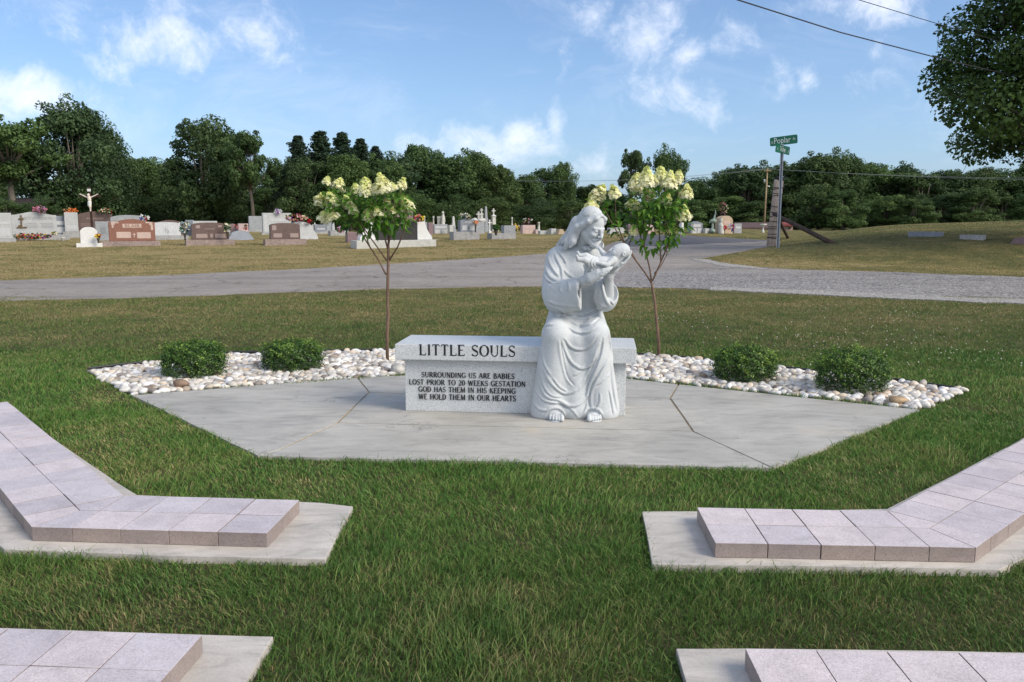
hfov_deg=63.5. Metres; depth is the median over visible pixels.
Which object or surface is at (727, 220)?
headstone
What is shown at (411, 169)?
deciduous tree
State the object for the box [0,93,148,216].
deciduous tree
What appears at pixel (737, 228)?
headstone
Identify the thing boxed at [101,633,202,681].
paver
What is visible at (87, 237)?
headstone
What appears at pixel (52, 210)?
bush
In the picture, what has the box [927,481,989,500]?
paver
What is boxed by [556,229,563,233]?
headstone
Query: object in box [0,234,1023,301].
road
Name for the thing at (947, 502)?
paver
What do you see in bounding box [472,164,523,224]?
deciduous tree
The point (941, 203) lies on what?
young tree
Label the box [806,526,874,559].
paver
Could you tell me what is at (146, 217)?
flower spray
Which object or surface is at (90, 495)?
paver
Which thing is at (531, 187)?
deciduous tree
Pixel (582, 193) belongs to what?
deciduous tree
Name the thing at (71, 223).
headstone
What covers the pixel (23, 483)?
paver
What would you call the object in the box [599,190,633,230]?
deciduous tree
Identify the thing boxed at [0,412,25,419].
paver
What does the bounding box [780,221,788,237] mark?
fallen pole
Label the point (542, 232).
headstone
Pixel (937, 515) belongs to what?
paver
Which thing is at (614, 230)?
headstone
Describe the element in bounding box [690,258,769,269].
gravel verge
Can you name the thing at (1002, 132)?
catalpa tree
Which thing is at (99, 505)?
paver
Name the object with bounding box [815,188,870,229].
young tree
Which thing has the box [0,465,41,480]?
paver
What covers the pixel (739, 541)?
paver
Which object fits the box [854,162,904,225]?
deciduous tree
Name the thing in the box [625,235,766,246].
asphalt apron
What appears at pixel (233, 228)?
headstone
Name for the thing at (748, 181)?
deciduous tree
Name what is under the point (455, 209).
bush
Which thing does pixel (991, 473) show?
paver
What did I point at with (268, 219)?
headstone
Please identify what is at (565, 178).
deciduous tree
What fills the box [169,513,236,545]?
paver
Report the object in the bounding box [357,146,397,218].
pine tree
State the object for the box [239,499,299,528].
paver
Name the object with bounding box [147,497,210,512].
paver
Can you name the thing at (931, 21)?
overhead cable
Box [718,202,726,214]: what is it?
flower spray
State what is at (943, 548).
paver
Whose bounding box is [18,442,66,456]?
paver
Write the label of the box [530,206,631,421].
seated statue
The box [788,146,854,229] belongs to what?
deciduous tree
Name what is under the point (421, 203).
bush
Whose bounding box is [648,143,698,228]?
deciduous tree
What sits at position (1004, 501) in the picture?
paver
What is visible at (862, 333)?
clover flowers
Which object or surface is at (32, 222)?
headstone
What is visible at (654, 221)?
wood
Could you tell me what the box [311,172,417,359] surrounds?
hydrangea tree
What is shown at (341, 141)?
pine tree
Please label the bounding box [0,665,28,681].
paver
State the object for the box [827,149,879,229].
deciduous tree
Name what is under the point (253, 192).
deciduous tree
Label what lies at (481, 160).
deciduous tree
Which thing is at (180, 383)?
rock
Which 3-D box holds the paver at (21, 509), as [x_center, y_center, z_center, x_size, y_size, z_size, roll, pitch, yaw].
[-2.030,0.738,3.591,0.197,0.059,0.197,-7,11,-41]
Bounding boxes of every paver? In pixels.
[0,402,12,407]
[0,406,19,413]
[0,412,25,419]
[0,417,32,426]
[0,423,40,434]
[0,434,7,442]
[0,441,16,450]
[0,449,24,460]
[0,457,32,470]
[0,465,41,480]
[0,474,51,503]
[0,628,7,634]
[0,629,71,665]
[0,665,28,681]
[3,429,48,441]
[4,484,61,515]
[10,436,56,448]
[11,666,98,681]
[13,494,73,528]
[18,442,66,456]
[23,506,78,539]
[26,450,75,464]
[31,631,135,668]
[32,511,98,541]
[34,458,85,473]
[43,466,97,483]
[53,475,109,494]
[64,485,122,505]
[72,511,144,542]
[75,496,123,510]
[86,668,169,681]
[101,496,166,511]
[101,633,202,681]
[120,512,190,543]
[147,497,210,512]
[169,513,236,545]
[193,498,254,514]
[218,515,283,546]
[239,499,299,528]
[697,507,754,535]
[705,524,767,557]
[745,508,804,525]
[745,649,835,681]
[756,525,820,558]
[792,509,854,526]
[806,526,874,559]
[816,650,909,681]
[840,510,906,527]
[857,527,928,560]
[887,651,984,681]
[888,511,936,527]
[889,500,955,523]
[908,528,974,561]
[909,491,973,511]
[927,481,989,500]
[930,523,990,561]
[939,512,1008,550]
[945,473,1004,491]
[958,501,1023,536]
[959,652,1023,681]
[961,465,1018,482]
[975,492,1023,512]
[977,458,1023,473]
[990,450,1023,463]
[991,482,1023,498]
[1004,444,1023,453]
[1007,474,1023,485]
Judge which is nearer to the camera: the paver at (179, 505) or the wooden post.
the paver at (179, 505)
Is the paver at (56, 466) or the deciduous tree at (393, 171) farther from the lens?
the deciduous tree at (393, 171)
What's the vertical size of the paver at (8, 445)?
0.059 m
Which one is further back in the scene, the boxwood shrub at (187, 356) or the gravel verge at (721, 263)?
the gravel verge at (721, 263)
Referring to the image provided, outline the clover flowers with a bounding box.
[627,303,1021,378]
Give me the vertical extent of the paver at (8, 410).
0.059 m
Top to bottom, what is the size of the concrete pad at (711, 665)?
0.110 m
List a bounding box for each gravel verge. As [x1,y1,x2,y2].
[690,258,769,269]
[710,287,1023,304]
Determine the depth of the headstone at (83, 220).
39.03 m
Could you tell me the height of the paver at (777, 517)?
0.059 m
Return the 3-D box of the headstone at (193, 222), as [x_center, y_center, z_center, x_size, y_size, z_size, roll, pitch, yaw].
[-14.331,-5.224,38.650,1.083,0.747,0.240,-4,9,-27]
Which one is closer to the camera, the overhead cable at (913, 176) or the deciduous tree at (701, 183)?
the overhead cable at (913, 176)
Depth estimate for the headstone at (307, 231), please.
34.94 m
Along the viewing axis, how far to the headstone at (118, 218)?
37.79 m
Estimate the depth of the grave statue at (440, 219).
69.09 m
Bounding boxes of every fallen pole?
[772,212,836,243]
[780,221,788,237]
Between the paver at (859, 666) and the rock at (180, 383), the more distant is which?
the rock at (180, 383)
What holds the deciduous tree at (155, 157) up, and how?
on the ground at (1002, 239)
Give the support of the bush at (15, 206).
on the ground at (1002, 239)
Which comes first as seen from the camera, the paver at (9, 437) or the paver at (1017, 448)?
the paver at (1017, 448)
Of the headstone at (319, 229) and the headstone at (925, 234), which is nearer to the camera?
the headstone at (925, 234)
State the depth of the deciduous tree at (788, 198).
92.27 m
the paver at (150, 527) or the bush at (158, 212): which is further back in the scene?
the bush at (158, 212)
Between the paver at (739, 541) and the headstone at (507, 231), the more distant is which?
the headstone at (507, 231)
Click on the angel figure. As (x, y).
(720, 228)
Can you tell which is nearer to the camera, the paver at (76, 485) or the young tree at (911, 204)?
the paver at (76, 485)
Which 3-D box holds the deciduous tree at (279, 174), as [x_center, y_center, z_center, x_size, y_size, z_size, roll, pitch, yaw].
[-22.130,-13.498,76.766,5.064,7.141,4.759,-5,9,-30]
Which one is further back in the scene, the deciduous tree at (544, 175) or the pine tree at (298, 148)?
the deciduous tree at (544, 175)
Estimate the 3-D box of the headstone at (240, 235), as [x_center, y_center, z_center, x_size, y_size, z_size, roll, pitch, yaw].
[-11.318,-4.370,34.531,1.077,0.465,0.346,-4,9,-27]
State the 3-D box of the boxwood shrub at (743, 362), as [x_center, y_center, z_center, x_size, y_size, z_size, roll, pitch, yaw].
[1.921,0.182,6.792,0.607,0.379,0.584,0,8,0]
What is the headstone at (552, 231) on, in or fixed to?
on the ground at (1002, 239)
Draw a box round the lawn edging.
[88,348,964,392]
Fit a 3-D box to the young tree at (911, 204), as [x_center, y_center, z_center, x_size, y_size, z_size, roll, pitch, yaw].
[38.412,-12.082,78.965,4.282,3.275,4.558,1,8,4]
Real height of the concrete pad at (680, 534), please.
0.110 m
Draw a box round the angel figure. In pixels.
[718,219,723,233]
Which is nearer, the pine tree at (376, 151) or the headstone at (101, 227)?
the headstone at (101, 227)
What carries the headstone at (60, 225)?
on the ground at (1002, 239)
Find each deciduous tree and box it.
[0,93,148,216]
[0,114,72,200]
[0,142,27,197]
[87,129,146,215]
[121,157,175,216]
[140,156,183,221]
[150,113,250,223]
[210,169,256,229]
[219,129,282,215]
[247,157,285,214]
[272,157,330,224]
[315,154,377,230]
[359,152,411,221]
[382,150,435,213]
[401,143,456,221]
[421,147,487,221]
[457,150,507,229]
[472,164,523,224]
[515,173,547,230]
[531,164,581,229]
[547,161,579,226]
[575,184,608,223]
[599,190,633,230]
[617,148,651,222]
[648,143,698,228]
[683,177,715,218]
[696,167,756,218]
[718,159,782,221]
[754,166,785,205]
[762,161,805,229]
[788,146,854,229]
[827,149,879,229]
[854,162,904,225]
[874,160,936,214]
[894,172,950,218]
[925,169,985,212]
[948,166,1009,217]
[992,168,1023,215]
[1002,165,1023,198]
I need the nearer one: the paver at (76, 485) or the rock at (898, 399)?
the paver at (76, 485)
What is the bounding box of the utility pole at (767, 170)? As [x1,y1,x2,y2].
[764,168,771,221]
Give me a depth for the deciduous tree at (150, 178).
72.45 m
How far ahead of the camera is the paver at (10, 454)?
4.36 m
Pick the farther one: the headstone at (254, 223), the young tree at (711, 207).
the young tree at (711, 207)
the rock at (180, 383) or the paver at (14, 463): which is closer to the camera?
the paver at (14, 463)
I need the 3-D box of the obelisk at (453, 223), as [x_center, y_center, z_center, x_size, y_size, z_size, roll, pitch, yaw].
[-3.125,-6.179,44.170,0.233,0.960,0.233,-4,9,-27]
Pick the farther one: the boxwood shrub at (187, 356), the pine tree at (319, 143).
the pine tree at (319, 143)
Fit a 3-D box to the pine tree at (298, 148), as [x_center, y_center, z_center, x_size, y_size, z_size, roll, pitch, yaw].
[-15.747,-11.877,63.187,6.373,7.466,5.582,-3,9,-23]
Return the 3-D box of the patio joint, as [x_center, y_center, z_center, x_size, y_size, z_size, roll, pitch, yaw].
[-0.013,0.517,5.681,5.569,0.064,2.611,0,8,0]
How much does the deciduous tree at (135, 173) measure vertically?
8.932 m
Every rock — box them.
[173,379,188,386]
[391,363,404,373]
[889,396,909,403]
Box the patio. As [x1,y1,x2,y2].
[132,375,918,470]
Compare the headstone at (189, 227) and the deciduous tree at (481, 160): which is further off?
the deciduous tree at (481, 160)
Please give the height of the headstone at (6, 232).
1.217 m
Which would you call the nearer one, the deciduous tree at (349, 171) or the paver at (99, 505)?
the paver at (99, 505)
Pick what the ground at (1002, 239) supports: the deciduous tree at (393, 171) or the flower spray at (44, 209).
the deciduous tree at (393, 171)
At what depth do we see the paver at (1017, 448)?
4.46 m
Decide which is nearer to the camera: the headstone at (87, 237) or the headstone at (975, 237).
the headstone at (975, 237)
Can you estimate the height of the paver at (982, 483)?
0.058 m
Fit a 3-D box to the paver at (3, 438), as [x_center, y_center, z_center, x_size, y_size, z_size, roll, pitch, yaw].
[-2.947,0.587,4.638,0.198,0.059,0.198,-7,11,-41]
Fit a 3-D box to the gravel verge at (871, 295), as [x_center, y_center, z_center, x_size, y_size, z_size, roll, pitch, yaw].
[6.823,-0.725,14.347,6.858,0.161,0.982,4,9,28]
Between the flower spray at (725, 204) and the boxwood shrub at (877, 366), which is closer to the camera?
the boxwood shrub at (877, 366)
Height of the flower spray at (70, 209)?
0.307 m
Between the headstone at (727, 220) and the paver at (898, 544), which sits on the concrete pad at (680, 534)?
the paver at (898, 544)
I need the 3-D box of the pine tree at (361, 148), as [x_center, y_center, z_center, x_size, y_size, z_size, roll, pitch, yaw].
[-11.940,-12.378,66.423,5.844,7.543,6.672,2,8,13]
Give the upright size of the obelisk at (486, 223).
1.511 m
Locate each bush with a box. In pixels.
[0,199,27,214]
[14,195,63,215]
[132,188,180,221]
[167,200,206,221]
[199,206,250,224]
[243,187,291,222]
[405,192,435,222]
[420,193,476,226]
[470,196,513,230]
[508,198,557,229]
[545,200,583,230]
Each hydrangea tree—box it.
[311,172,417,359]
[582,166,694,355]
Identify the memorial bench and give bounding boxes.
[395,335,635,415]
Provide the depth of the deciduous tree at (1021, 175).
94.69 m
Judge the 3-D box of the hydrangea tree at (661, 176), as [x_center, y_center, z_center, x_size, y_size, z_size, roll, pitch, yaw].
[1.175,-0.710,7.797,1.092,1.852,0.676,0,8,0]
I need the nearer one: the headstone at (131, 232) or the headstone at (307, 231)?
the headstone at (131, 232)
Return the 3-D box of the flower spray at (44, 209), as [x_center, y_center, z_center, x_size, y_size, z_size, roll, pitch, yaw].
[-19.452,-5.419,34.110,0.628,0.373,0.348,0,8,0]
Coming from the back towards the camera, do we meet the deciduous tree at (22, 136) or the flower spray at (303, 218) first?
the deciduous tree at (22, 136)
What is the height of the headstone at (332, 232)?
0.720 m
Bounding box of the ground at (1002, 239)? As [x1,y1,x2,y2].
[0,221,1023,681]
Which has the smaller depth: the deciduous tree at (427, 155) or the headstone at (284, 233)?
the headstone at (284, 233)
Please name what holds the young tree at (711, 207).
on the ground at (1002, 239)
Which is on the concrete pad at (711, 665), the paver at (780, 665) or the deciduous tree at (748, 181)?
the paver at (780, 665)
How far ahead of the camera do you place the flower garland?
33.76 m
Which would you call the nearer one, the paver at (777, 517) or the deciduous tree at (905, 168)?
the paver at (777, 517)
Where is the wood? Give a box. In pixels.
[245,194,867,228]
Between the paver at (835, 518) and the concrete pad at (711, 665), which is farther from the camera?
the paver at (835, 518)
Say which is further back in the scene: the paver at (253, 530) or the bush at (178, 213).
the bush at (178, 213)
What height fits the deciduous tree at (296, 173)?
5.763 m
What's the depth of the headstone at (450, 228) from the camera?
42.02 m
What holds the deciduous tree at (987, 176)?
on the ground at (1002, 239)
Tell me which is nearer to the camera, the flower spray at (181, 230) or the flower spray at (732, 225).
the flower spray at (181, 230)
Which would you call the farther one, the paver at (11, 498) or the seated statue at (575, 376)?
the seated statue at (575, 376)
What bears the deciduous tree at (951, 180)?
on the ground at (1002, 239)
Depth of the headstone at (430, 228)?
40.55 m
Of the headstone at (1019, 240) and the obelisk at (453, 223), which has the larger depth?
the obelisk at (453, 223)
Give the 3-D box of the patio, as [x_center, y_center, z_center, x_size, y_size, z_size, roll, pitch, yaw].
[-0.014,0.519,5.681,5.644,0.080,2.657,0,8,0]
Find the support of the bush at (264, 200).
on the ground at (1002, 239)
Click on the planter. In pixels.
(496, 227)
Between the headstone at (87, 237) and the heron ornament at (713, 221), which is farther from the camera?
the heron ornament at (713, 221)
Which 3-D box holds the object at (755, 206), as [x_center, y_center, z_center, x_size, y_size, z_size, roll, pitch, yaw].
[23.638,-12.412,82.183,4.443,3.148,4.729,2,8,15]
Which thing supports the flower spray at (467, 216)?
on the headstone at (466, 229)
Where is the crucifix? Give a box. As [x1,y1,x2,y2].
[79,187,100,227]
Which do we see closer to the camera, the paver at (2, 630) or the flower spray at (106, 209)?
the paver at (2, 630)
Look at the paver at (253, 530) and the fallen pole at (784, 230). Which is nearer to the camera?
the paver at (253, 530)
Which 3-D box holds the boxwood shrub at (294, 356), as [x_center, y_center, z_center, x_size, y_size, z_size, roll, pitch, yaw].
[-1.935,0.123,7.287,0.639,0.357,0.584,0,8,0]
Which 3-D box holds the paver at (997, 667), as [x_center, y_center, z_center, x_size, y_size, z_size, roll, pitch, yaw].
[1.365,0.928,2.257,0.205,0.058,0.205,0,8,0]
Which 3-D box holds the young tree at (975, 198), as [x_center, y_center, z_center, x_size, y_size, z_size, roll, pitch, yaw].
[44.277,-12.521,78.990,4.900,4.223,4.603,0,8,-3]
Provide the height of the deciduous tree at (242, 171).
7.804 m
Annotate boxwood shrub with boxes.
[155,335,234,378]
[256,334,330,372]
[707,340,783,383]
[810,342,896,394]
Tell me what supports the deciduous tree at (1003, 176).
on the ground at (1002, 239)
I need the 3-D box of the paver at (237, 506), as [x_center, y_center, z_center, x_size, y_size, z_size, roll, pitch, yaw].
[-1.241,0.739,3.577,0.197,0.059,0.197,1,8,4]
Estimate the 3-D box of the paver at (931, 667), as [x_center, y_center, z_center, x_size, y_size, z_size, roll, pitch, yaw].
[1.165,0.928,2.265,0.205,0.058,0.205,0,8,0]
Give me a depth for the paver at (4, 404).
5.53 m
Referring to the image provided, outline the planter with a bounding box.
[492,224,499,234]
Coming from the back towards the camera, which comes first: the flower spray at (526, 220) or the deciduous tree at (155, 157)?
the deciduous tree at (155, 157)
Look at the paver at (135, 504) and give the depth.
3.60 m
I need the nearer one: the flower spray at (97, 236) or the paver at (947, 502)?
the paver at (947, 502)
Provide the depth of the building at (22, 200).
59.11 m
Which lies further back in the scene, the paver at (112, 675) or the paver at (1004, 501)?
the paver at (1004, 501)
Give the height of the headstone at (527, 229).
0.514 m
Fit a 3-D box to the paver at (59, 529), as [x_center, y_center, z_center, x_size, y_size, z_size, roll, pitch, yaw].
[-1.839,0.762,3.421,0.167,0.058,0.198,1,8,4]
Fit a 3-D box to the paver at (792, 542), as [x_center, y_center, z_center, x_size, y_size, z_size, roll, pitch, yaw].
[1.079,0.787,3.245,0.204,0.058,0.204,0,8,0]
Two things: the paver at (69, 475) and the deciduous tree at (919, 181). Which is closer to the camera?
the paver at (69, 475)
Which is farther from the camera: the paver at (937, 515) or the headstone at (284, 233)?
the headstone at (284, 233)
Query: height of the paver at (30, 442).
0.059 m
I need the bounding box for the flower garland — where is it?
[13,233,51,239]
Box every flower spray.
[32,205,47,213]
[63,208,78,211]
[94,234,100,242]
[97,207,114,212]
[139,214,149,220]
[179,221,190,239]
[223,222,230,238]
[284,213,307,221]
[414,214,424,221]
[458,213,472,218]
[521,218,532,223]
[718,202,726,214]
[727,224,734,231]
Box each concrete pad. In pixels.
[0,440,352,565]
[6,628,272,681]
[642,438,1023,576]
[676,649,1023,681]
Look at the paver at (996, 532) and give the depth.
3.34 m
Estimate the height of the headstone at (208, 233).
0.924 m
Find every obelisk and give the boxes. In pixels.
[452,216,455,231]
[484,206,488,231]
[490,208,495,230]
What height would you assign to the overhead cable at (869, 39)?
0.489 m
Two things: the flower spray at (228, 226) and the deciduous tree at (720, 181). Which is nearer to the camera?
the flower spray at (228, 226)
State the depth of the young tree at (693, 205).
81.56 m
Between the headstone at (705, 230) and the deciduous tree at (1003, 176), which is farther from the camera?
the deciduous tree at (1003, 176)
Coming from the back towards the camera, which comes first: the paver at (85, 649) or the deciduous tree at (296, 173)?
the deciduous tree at (296, 173)
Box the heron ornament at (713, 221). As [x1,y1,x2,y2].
[709,210,716,232]
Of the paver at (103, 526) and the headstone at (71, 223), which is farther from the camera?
the headstone at (71, 223)
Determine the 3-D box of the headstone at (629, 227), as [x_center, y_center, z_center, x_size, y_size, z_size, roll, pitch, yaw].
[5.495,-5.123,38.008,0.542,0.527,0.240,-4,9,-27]
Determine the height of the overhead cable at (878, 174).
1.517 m
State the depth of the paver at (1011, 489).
3.78 m
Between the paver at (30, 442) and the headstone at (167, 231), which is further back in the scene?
the headstone at (167, 231)
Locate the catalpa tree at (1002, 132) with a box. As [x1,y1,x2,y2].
[917,0,1023,184]
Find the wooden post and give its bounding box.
[766,177,783,245]
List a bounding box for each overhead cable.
[737,0,1023,78]
[774,169,980,177]
[779,169,1023,179]
[860,0,1005,42]
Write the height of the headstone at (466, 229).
0.963 m
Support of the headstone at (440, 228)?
on the ground at (1002, 239)
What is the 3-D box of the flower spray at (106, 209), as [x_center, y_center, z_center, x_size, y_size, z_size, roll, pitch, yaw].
[-19.190,-6.172,39.118,0.886,0.340,0.475,0,8,0]
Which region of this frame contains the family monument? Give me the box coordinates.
[351,209,435,248]
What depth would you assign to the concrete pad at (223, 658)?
2.44 m
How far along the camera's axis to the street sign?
25.33 m
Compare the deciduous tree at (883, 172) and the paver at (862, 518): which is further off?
the deciduous tree at (883, 172)
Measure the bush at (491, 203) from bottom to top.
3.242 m
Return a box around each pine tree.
[261,135,325,221]
[267,130,337,224]
[312,131,364,230]
[350,138,369,163]
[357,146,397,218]
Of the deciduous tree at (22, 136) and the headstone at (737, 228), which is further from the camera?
the deciduous tree at (22, 136)
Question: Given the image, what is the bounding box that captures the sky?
[0,0,1023,222]
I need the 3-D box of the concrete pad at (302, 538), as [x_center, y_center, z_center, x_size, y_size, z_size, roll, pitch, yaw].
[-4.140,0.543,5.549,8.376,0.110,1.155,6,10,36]
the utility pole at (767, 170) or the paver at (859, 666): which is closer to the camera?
the paver at (859, 666)
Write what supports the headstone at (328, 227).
on the ground at (1002, 239)
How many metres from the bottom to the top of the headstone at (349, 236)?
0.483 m
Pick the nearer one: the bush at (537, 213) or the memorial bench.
the memorial bench
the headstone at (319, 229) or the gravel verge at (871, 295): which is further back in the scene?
the headstone at (319, 229)
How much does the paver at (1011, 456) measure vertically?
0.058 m
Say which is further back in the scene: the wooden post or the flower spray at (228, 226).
the flower spray at (228, 226)
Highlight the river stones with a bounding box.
[87,348,968,408]
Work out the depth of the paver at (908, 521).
3.38 m
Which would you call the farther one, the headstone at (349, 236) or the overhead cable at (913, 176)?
the overhead cable at (913, 176)
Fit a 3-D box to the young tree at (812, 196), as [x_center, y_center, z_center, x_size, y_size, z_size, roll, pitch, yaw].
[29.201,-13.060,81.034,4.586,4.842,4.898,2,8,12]
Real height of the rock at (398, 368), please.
0.105 m
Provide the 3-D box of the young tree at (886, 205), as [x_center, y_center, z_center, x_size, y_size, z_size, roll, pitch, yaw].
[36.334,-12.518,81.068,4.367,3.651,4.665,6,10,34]
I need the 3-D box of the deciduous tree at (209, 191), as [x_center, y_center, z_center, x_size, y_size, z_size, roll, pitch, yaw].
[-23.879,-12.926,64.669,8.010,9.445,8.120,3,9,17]
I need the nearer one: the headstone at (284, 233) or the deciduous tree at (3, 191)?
the headstone at (284, 233)
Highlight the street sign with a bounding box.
[770,134,797,247]
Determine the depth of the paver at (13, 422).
5.06 m
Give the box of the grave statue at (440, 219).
[437,211,444,223]
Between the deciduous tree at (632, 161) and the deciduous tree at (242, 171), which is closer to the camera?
the deciduous tree at (242, 171)
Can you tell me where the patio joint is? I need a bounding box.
[280,380,764,464]
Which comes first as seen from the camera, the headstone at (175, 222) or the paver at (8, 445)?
the paver at (8, 445)
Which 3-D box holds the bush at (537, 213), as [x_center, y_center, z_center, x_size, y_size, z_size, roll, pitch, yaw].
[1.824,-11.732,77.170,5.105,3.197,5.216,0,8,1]
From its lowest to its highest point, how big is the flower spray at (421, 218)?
0.293 m
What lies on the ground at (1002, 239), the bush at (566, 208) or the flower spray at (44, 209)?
the bush at (566, 208)
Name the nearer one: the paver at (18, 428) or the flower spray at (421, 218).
the paver at (18, 428)
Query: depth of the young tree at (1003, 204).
80.86 m
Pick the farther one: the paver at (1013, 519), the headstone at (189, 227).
the headstone at (189, 227)
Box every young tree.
[668,199,714,228]
[699,196,745,228]
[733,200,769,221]
[787,182,832,229]
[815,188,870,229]
[861,194,904,227]
[889,197,941,224]
[922,192,967,222]
[948,187,1006,221]
[983,196,1022,220]
[1004,193,1023,220]
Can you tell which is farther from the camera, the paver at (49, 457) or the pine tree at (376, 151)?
the pine tree at (376, 151)
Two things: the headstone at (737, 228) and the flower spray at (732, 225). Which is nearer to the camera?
the flower spray at (732, 225)
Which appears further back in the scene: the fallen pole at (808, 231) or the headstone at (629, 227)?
the headstone at (629, 227)
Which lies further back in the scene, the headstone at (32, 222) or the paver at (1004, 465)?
the headstone at (32, 222)
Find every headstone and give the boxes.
[0,213,15,241]
[11,212,69,240]
[56,216,64,233]
[63,212,79,237]
[76,227,102,246]
[77,211,111,234]
[95,221,109,240]
[101,219,160,246]
[110,215,143,221]
[155,220,184,234]
[155,222,188,239]
[185,220,193,235]
[185,222,234,245]
[192,221,216,223]
[229,231,253,239]
[230,224,237,232]
[237,224,248,231]
[248,216,261,231]
[260,213,290,234]
[263,223,306,245]
[292,222,317,238]
[313,225,326,233]
[325,222,335,231]
[328,222,345,235]
[345,232,358,242]
[427,223,432,233]
[433,224,447,232]
[448,225,452,233]
[449,219,478,239]
[472,211,485,233]
[487,225,515,238]
[521,225,534,233]
[538,231,547,233]
[549,229,555,233]
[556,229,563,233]
[607,228,623,233]
[625,224,637,233]
[687,221,702,232]
[702,228,710,232]
[715,216,732,233]
[733,224,741,232]
[908,232,943,236]
[959,235,985,239]
[1010,237,1023,243]
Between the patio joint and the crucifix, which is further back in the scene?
the crucifix
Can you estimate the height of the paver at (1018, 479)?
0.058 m
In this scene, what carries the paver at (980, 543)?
on the concrete pad at (680, 534)
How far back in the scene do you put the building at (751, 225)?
59.89 m
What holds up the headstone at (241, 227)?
on the ground at (1002, 239)
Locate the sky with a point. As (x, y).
(528, 86)
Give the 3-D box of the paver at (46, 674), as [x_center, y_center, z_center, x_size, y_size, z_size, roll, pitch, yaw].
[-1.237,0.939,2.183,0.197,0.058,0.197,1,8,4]
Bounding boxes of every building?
[1,198,73,215]
[733,222,768,229]
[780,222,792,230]
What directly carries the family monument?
on the ground at (1002, 239)
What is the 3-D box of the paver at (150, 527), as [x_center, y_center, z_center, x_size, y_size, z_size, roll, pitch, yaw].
[-1.455,0.766,3.394,0.198,0.059,0.198,1,8,4]
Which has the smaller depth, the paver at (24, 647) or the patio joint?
the paver at (24, 647)
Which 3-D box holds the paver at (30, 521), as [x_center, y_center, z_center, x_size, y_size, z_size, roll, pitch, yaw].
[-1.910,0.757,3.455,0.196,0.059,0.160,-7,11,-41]
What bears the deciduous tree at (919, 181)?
on the ground at (1002, 239)
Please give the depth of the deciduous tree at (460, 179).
76.19 m
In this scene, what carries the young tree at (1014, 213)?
on the ground at (1002, 239)
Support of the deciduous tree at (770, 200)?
on the ground at (1002, 239)

